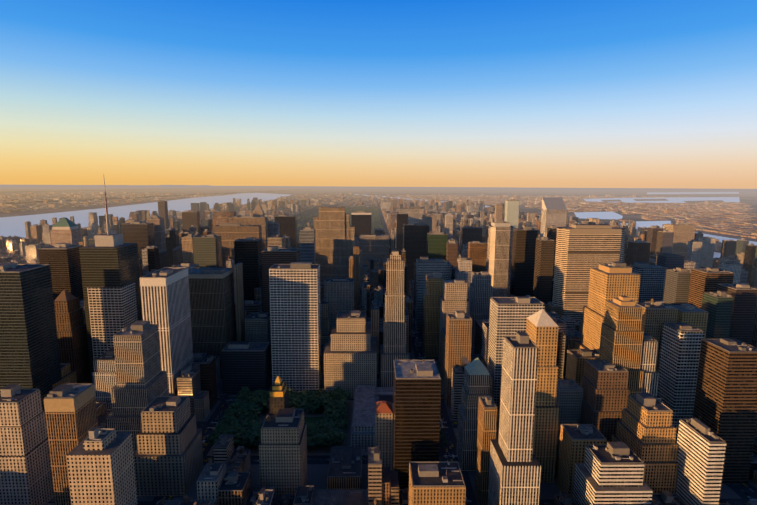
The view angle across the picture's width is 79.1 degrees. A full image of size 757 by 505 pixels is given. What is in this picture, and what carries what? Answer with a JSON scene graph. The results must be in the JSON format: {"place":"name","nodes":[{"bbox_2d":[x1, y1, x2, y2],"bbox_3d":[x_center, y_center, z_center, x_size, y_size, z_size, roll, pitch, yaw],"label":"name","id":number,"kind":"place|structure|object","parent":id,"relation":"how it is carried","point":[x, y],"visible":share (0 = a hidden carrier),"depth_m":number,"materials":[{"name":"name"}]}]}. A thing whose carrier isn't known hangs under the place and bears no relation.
{"place":"outdoors","nodes":[
{"label":"outdoors","id":0,"kind":"place"},
{"bbox_2d":[0,192,288,237],"bbox_3d":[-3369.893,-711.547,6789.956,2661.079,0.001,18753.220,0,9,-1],"label":"river","id":1,"kind":"structure","parent":0,"point":[12,226],"depth_m":5142.24,"materials":[{"name":"blue liquid"}]},
{"bbox_2d":[0,185,756,504],"bbox_3d":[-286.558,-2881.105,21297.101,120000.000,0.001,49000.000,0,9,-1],"label":"ground sheet","id":2,"kind":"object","parent":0,"point":[749,196],"visible":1,"depth_m":13571.07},
{"bbox_2d":[0,185,321,203],"bbox_3d":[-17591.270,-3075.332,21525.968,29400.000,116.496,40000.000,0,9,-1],"label":"new jersey ridges","id":3,"kind":"object","parent":2,"relation":"on","point":[39,191],"visible":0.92,"depth_m":18810.06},
{"bbox_2d":[208,204,447,451],"bbox_3d":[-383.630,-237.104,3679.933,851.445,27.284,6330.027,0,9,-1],"label":"trees","id":4,"kind":"object","parent":2,"relation":"on","point":[246,408],"visible":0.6,"depth_m":629.96,"materials":[{"name":"green plant"}]},
{"bbox_2d":[0,181,756,504],"bbox_3d":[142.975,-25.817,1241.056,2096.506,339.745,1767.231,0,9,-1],"label":"skyscrapers","id":5,"kind":"structure","parent":2,"relation":"on","point":[649,395],"depth_m":598.48,"materials":[{"name":"brown concrete"}]},
{"bbox_2d":[0,192,756,504],"bbox_3d":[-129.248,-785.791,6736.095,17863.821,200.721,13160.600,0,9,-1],"label":"city blocks","id":6,"kind":"structure","parent":2,"relation":"on","point":[224,478],"depth_m":1136.49,"materials":[{"name":"brown concrete"}]},
{"bbox_2d":[48,229,756,503],"bbox_3d":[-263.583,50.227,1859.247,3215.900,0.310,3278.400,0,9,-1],"label":"pavements and markings","id":7,"kind":"object","parent":2,"relation":"on","point":[317,474],"visible":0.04,"depth_m":536.40,"materials":[{"name":"grey concrete"}]},
{"bbox_2d":[164,317,756,504],"bbox_3d":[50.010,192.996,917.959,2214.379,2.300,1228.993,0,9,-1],"label":"vehicles","id":8,"kind":"object","parent":2,"relation":"on","point":[743,485],"visible":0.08,"depth_m":577.75,"materials":[{"name":"black metal"}]},
{"bbox_2d":[0,0,756,188],"label":"sky","id":9,"kind":"structure","parent":0,"point":[341,93],"materials":[{"name":"blue"}]},
{"bbox_2d":[354,194,518,213],"bbox_3d":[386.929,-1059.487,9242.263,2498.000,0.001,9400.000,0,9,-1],"label":"river","id":10,"kind":"structure","parent":0,"point":[410,199],"depth_m":10177.36,"materials":[{"name":"blue liquid"}]},
{"bbox_2d":[574,212,622,219],"bbox_3d":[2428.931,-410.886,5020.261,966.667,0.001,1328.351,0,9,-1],"label":"water","id":11,"kind":"structure","parent":0,"point":[603,215],"depth_m":4940.28,"materials":[{"name":"blue liquid"}]},
{"bbox_2d":[602,200,620,201],"bbox_3d":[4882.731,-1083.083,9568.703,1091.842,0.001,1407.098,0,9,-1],"label":"island ground","id":12,"kind":"structure","parent":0,"point":[611,200],"depth_m":9610.55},
{"bbox_2d":[634,199,668,200],"bbox_3d":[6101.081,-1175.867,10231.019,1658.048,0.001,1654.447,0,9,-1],"label":"island aground","id":13,"kind":"structure","parent":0,"point":[651,200],"depth_m":9846.35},
{"bbox_2d":[636,221,670,226],"bbox_3d":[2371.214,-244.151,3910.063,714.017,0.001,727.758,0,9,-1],"label":"water","id":14,"kind":"structure","parent":0,"point":[647,223],"depth_m":3949.97,"materials":[{"name":"blue liquid"}]},
{"bbox_2d":[584,197,739,202],"bbox_3d":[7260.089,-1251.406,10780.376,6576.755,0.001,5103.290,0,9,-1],"label":"water","id":15,"kind":"structure","parent":0,"point":[683,199],"depth_m":10546.34,"materials":[{"name":"blue liquid"}]},
{"bbox_2d":[578,223,756,257],"bbox_3d":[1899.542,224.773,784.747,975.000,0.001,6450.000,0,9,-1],"label":"river","id":16,"kind":"structure","parent":0,"point":[717,254],"depth_m":2863.71,"materials":[{"name":"blue liquid"}]},
{"bbox_2d":[647,192,738,193],"bbox_3d":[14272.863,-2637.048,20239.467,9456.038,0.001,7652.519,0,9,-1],"label":"water","id":17,"kind":"structure","parent":0,"point":[692,192],"depth_m":19559.35,"materials":[{"name":"blue liquid"}]},
{"bbox_2d":[684,200,723,202],"bbox_3d":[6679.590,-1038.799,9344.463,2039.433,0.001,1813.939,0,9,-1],"label":"island","id":18,"kind":"object","parent":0,"point":[717,201],"visible":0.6,"depth_m":9341.48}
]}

